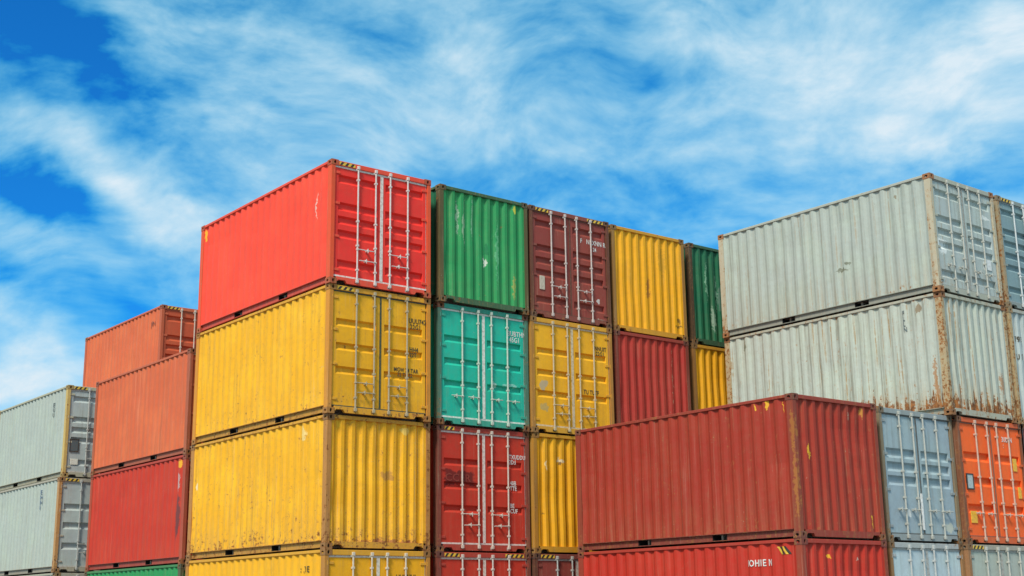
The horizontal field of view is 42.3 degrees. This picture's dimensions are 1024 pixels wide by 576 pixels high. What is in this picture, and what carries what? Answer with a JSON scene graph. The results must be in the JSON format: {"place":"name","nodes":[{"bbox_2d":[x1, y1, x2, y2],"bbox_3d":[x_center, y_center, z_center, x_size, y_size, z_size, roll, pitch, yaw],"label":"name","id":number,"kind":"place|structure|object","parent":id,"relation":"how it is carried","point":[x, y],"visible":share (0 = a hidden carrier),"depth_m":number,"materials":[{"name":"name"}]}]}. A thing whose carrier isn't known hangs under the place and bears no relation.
{"place":"outdoors","nodes":[
{"label":"outdoors","id":0,"kind":"place"},
{"bbox_2d":[0,0,1023,410],"label":"sky","id":1,"kind":"structure","parent":0,"point":[129,128],"materials":[{"name":"blue"}]},
{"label":"shipping container","id":2,"kind":"object","parent":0,"visible":0},
{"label":"shipping container","id":3,"kind":"object","parent":2,"relation":"on","visible":0},
{"bbox_2d":[612,330,690,423],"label":"shipping container","id":4,"kind":"object","parent":3,"relation":"on","point":[651,376],"visible":0.23,"depth_m":31.46,"materials":[{"name":"metal"}]},
{"bbox_2d":[608,224,687,340],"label":"shipping container","id":5,"kind":"object","parent":4,"relation":"on","point":[647,285],"visible":0.23,"depth_m":32.09,"materials":[{"name":"metal"}]},
{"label":"shipping container","id":6,"kind":"object","parent":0,"visible":0},
{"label":"shipping container","id":7,"kind":"object","parent":6,"relation":"on","visible":0},
{"bbox_2d":[688,343,727,410],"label":"shipping container","id":8,"kind":"object","parent":7,"relation":"on","point":[708,380],"visible":0.11,"depth_m":32.87,"materials":[{"name":"metal"}]},
{"bbox_2d":[683,242,724,348],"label":"shipping container","id":9,"kind":"object","parent":8,"relation":"on","point":[703,297],"visible":0.16,"depth_m":33.37,"materials":[{"name":"metal"}]},
{"label":"ground","id":10,"kind":"structure","parent":0,"visible":0},
{"bbox_2d":[23,572,83,575],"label":"shipping container","id":11,"kind":"object","parent":10,"relation":"on","point":[63,574],"visible":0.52,"depth_m":36.40,"materials":[{"name":"metal"}]},
{"bbox_2d":[0,477,98,575],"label":"shipping container","id":12,"kind":"object","parent":11,"relation":"on","point":[43,527],"visible":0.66,"depth_m":37.17,"materials":[{"name":"metal"}]},
{"bbox_2d":[0,385,95,490],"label":"shipping container","id":13,"kind":"object","parent":12,"relation":"on","point":[47,436],"visible":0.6,"depth_m":38.14,"materials":[{"name":"metal"}]},
{"bbox_2d":[65,388,95,475],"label":"door","id":14,"kind":"structure","parent":13,"relation":"in","point":[82,402],"depth_m":37.36,"materials":[{"name":"paint"}]},
{"bbox_2d":[56,480,90,570],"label":"door","id":15,"kind":"structure","parent":12,"relation":"in","point":[74,515],"depth_m":36.72,"materials":[{"name":"paint"}]},
{"bbox_2d":[84,564,185,575],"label":"shipping container","id":16,"kind":"object","parent":10,"relation":"on","point":[172,570],"visible":0.52,"depth_m":32.73,"materials":[{"name":"green metal"}]},
{"bbox_2d":[85,454,202,571],"bbox_3d":[-8.732,5.996,34.554,2.438,2.591,6.108,10,-17,-37],"label":"shipping container","id":17,"kind":"object","parent":16,"relation":"on","point":[138,516],"visible":0.56,"depth_m":33.56,"materials":[{"name":"metal"}]},
{"bbox_2d":[91,348,195,474],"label":"shipping container","id":18,"kind":"object","parent":17,"relation":"on","point":[143,414],"visible":0.4,"depth_m":34.15,"materials":[{"name":"metal"}]},
{"bbox_2d":[189,353,195,447],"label":"door","id":19,"kind":"structure","parent":18,"relation":"in","point":[194,359],"depth_m":32.27,"materials":[{"name":"paint"}]},
{"bbox_2d":[184,459,191,556],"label":"door","id":20,"kind":"structure","parent":17,"relation":"in","point":[189,464],"depth_m":31.64,"materials":[{"name":"metal"}]},
{"bbox_2d":[185,549,429,575],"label":"shipping container","id":21,"kind":"object","parent":10,"relation":"on","point":[325,562],"visible":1,"depth_m":26.07,"materials":[{"name":"yellow metal"}]},
{"bbox_2d":[186,413,429,560],"bbox_3d":[-4.513,4.451,28.473,2.438,2.591,6.108,10,-17,-37],"label":"shipping container","id":22,"kind":"object","parent":21,"relation":"on","point":[333,481],"visible":0.96,"depth_m":26.58,"materials":[{"name":"yellow metal"}]},
{"bbox_2d":[192,283,430,444],"bbox_3d":[-4.499,1.905,28.971,2.438,2.591,6.108,10,-17,-37],"label":"shipping container","id":23,"kind":"object","parent":22,"relation":"on","point":[334,348],"visible":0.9,"depth_m":27.10,"materials":[{"name":"yellow metal"}]},
{"bbox_2d":[197,158,430,333],"bbox_3d":[-4.524,-0.623,29.540,2.438,2.591,6.108,10,-17,-37],"label":"shipping container","id":24,"kind":"object","parent":23,"relation":"on","point":[336,221],"visible":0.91,"depth_m":27.68,"materials":[{"name":"red metal"}]},
{"bbox_2d":[332,165,381,286],"bbox_3d":[-3.153,-1.281,26.915,1.176,2.490,0.156,10,-17,-37],"label":"door","id":25,"kind":"structure","parent":24,"relation":"in","point":[358,193],"depth_m":26.95,"materials":[{"name":"red paint"}]},
{"bbox_2d":[381,173,428,291],"bbox_3d":[-2.225,-1.121,27.623,1.176,2.490,0.156,10,-17,-37],"label":"door","id":26,"kind":"structure","parent":24,"relation":"in","point":[403,225],"depth_m":27.63,"materials":[{"name":"red paint"}]},
{"bbox_2d":[330,289,380,413],"bbox_3d":[-3.121,1.247,26.349,1.176,2.490,0.156,10,-17,-37],"label":"door","id":27,"kind":"structure","parent":23,"relation":"in","point":[356,315],"depth_m":26.38,"materials":[{"name":"yellow paint"}]},
{"bbox_2d":[380,294,427,416],"bbox_3d":[-2.195,1.409,27.060,1.176,2.490,0.156,10,-17,-37],"label":"door","id":28,"kind":"structure","parent":23,"relation":"in","point":[403,340],"depth_m":27.05,"materials":[{"name":"yellow paint"}]},
{"bbox_2d":[327,552,377,575],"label":"door","id":29,"kind":"structure","parent":21,"relation":"in","point":[339,565],"depth_m":25.40,"materials":[{"name":"yellow paint"}]},
{"bbox_2d":[378,553,427,575],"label":"door","id":30,"kind":"structure","parent":21,"relation":"in","point":[405,565],"depth_m":26.09,"materials":[{"name":"yellow paint"}]},
{"bbox_2d":[430,551,530,575],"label":"shipping container","id":31,"kind":"object","parent":10,"relation":"on","point":[442,563],"visible":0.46,"depth_m":27.32,"materials":[{"name":"red metal"}]},
{"bbox_2d":[441,554,484,575],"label":"door","id":32,"kind":"structure","parent":31,"relation":"in","point":[450,566],"depth_m":27.07,"materials":[{"name":"red paint"}]},
{"bbox_2d":[413,424,530,552],"bbox_3d":[-2.429,4.821,30.101,2.438,2.591,6.108,10,-17,-37],"label":"shipping container","id":33,"kind":"object","parent":31,"relation":"on","point":[479,492],"visible":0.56,"depth_m":27.77,"materials":[{"name":"red metal"}]},
{"bbox_2d":[441,428,483,549],"bbox_3d":[-1.049,4.163,27.480,1.176,2.490,0.156,10,-17,-37],"label":"door","id":34,"kind":"structure","parent":33,"relation":"in","point":[462,453],"depth_m":27.51,"materials":[{"name":"red paint"}]},
{"bbox_2d":[429,301,529,431],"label":"shipping container","id":35,"kind":"object","parent":33,"relation":"on","point":[479,377],"visible":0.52,"depth_m":28.33,"materials":[{"name":"teal metal"}]},
{"bbox_2d":[440,307,483,424],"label":"door","id":36,"kind":"structure","parent":35,"relation":"in","point":[462,341],"depth_m":28.08,"materials":[{"name":"teal paint"}]},
{"bbox_2d":[430,183,528,315],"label":"shipping container","id":37,"kind":"object","parent":35,"relation":"on","point":[479,250],"visible":0.34,"depth_m":28.88,"materials":[{"name":"green metal"}]},
{"bbox_2d":[483,312,526,426],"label":"door","id":38,"kind":"structure","parent":35,"relation":"in","point":[504,355],"depth_m":28.75,"materials":[{"name":"teal paint"}]},
{"bbox_2d":[483,431,527,550],"bbox_3d":[-0.124,4.325,28.192,1.175,2.490,0.156,10,-17,-37],"label":"door","id":39,"kind":"structure","parent":33,"relation":"in","point":[504,460],"depth_m":28.19,"materials":[{"name":"red paint"}]},
{"bbox_2d":[484,555,528,575],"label":"door","id":40,"kind":"structure","parent":31,"relation":"in","point":[509,566],"depth_m":27.75,"materials":[{"name":"red paint"}]},
{"bbox_2d":[531,553,578,575],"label":"shipping container","id":41,"kind":"object","parent":10,"relation":"on","point":[554,564],"visible":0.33,"depth_m":28.50,"materials":[{"name":"brown metal"}]},
{"bbox_2d":[517,432,595,554],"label":"shipping container","id":42,"kind":"object","parent":41,"relation":"on","point":[553,495],"visible":0.13,"depth_m":28.90,"materials":[{"name":"metal"}]},
{"bbox_2d":[528,316,614,435],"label":"shipping container","id":43,"kind":"object","parent":42,"relation":"on","point":[570,370],"visible":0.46,"depth_m":29.80,"materials":[{"name":"yellow metal"}]},
{"bbox_2d":[533,321,573,432],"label":"door","id":44,"kind":"structure","parent":43,"relation":"in","point":[553,387],"depth_m":29.54,"materials":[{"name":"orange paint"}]},
{"bbox_2d":[527,204,611,328],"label":"shipping container","id":45,"kind":"object","parent":43,"relation":"on","point":[568,269],"visible":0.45,"depth_m":30.48,"materials":[{"name":"brown metal"}]},
{"bbox_2d":[532,210,571,318],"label":"door","id":46,"kind":"structure","parent":45,"relation":"in","point":[551,234],"depth_m":30.19,"materials":[{"name":"red paint"}]},
{"bbox_2d":[569,217,608,322],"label":"door","id":47,"kind":"structure","parent":45,"relation":"in","point":[587,240],"depth_m":30.86,"materials":[{"name":"red paint"}]},
{"bbox_2d":[572,325,611,429],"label":"door","id":48,"kind":"structure","parent":43,"relation":"in","point":[591,397],"depth_m":30.22,"materials":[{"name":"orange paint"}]},
{"bbox_2d":[537,556,576,575],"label":"door","id":49,"kind":"structure","parent":41,"relation":"in","point":[546,567],"depth_m":28.54,"materials":[{"name":"red paint"}]},
{"bbox_2d":[578,538,888,575],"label":"shipping container","id":50,"kind":"object","parent":10,"relation":"on","point":[807,557],"visible":1,"depth_m":24.61,"materials":[{"name":"red metal"}]},
{"bbox_2d":[575,393,885,551],"bbox_3d":[4.184,3.920,26.787,2.438,2.591,6.108,10,-17,-37],"label":"shipping container","id":51,"kind":"object","parent":50,"relation":"on","point":[789,466],"visible":0.97,"depth_m":25.10,"materials":[{"name":"red metal"}]},
{"bbox_2d":[887,541,965,575],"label":"shipping container","id":52,"kind":"object","parent":10,"relation":"on","point":[918,559],"visible":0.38,"depth_m":25.77,"materials":[{"name":"metal"}]},
{"bbox_2d":[892,545,928,575],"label":"door","id":53,"kind":"structure","parent":52,"relation":"in","point":[909,561],"depth_m":25.47,"materials":[{"name":"paint"}]},
{"bbox_2d":[865,406,962,543],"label":"shipping container","id":54,"kind":"object","parent":52,"relation":"on","point":[919,479],"visible":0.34,"depth_m":26.18,"materials":[{"name":"grey metal"}]},
{"bbox_2d":[881,411,924,539],"bbox_3d":[7.621,3.647,25.850,1.177,2.490,0.156,10,-17,-37],"label":"door","id":55,"kind":"structure","parent":54,"relation":"in","point":[905,497],"depth_m":25.89,"materials":[{"name":"blue paint"}]},
{"bbox_2d":[915,414,959,539],"bbox_3d":[8.547,3.808,26.561,1.175,2.490,0.156,10,-17,-37],"label":"door","id":56,"kind":"structure","parent":54,"relation":"in","point":[936,480],"depth_m":26.56,"materials":[{"name":"blue paint"}]},
{"bbox_2d":[926,545,962,575],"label":"door","id":57,"kind":"structure","parent":52,"relation":"in","point":[941,562],"depth_m":26.15,"materials":[{"name":"paint"}]},
{"bbox_2d":[963,544,1023,575],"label":"shipping container","id":58,"kind":"object","parent":10,"relation":"on","point":[991,560],"visible":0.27,"depth_m":27.05,"materials":[{"name":"metal"}]},
{"bbox_2d":[936,415,1023,545],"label":"shipping container","id":59,"kind":"object","parent":58,"relation":"on","point":[989,459],"visible":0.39,"depth_m":27.52,"materials":[{"name":"orange metal"}]},
{"bbox_2d":[724,291,1016,423],"bbox_3d":[8.005,2.077,30.373,2.438,2.591,6.108,10,-17,-38],"label":"shipping container","id":60,"kind":"object","parent":59,"relation":"on","point":[940,353],"visible":0.66,"depth_m":28.58,"materials":[{"name":"grey metal"}]},
{"bbox_2d":[718,172,1003,337],"bbox_3d":[7.972,-0.459,30.908,2.438,2.591,6.108,10,-17,-38],"label":"shipping container","id":61,"kind":"object","parent":60,"relation":"on","point":[925,233],"visible":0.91,"depth_m":29.40,"materials":[{"name":"metal"}]},
{"bbox_2d":[931,179,970,294],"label":"door","id":62,"kind":"structure","parent":61,"relation":"in","point":[949,215],"depth_m":28.36,"materials":[{"name":"paint"}]},
{"bbox_2d":[961,187,999,299],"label":"door","id":63,"kind":"structure","parent":61,"relation":"in","point":[979,232],"depth_m":29.02,"materials":[{"name":"paint"}]},
{"bbox_2d":[959,420,999,541],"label":"door","id":64,"kind":"structure","parent":59,"relation":"in","point":[980,494],"depth_m":27.31,"materials":[{"name":"orange paint"}]},
{"bbox_2d":[989,423,1023,542],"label":"door","id":65,"kind":"structure","parent":59,"relation":"in","point":[1008,476],"depth_m":27.96,"materials":[{"name":"orange paint"}]},
{"bbox_2d":[970,547,1003,575],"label":"door","id":66,"kind":"structure","parent":58,"relation":"in","point":[986,562],"depth_m":26.88,"materials":[{"name":"paint"}]},
{"bbox_2d":[1001,548,1023,575],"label":"door","id":67,"kind":"structure","parent":58,"relation":"in","point":[1012,561],"depth_m":27.48,"materials":[{"name":"paint"}]},
{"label":"shipping container","id":68,"kind":"object","parent":10,"relation":"on","visible":0},
{"bbox_2d":[1010,424,1023,545],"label":"shipping container","id":69,"kind":"object","parent":68,"relation":"on","point":[1022,429],"visible":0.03,"depth_m":28.62,"materials":[{"name":"orange metal"}]},
{"bbox_2d":[1005,307,1023,423],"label":"shipping container","id":70,"kind":"object","parent":69,"relation":"on","point":[1015,324],"visible":0.16,"depth_m":29.10,"materials":[{"name":"metal"}]},
{"bbox_2d":[993,195,1023,310],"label":"shipping container","id":71,"kind":"object","parent":70,"relation":"on","point":[1009,217],"visible":0.12,"depth_m":29.82,"materials":[{"name":"metal"}]},
{"bbox_2d":[999,201,1023,308],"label":"door","id":72,"kind":"structure","parent":71,"relation":"in","point":[1012,217],"depth_m":29.91,"materials":[{"name":"paint"}]},
{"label":"shipping container","id":73,"kind":"object","parent":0,"visible":0},
{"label":"shipping container","id":74,"kind":"object","parent":73,"relation":"on","visible":0},
{"bbox_2d":[83,304,197,387],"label":"shipping container","id":75,"kind":"object","parent":74,"relation":"on","point":[162,331],"visible":0.41,"depth_m":40.25,"materials":[{"name":"metal"}]},
{"bbox_2d":[161,309,197,358],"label":"door","id":76,"kind":"structure","parent":75,"relation":"in","point":[180,327],"depth_m":39.40,"materials":[{"name":"paint"}]}
]}

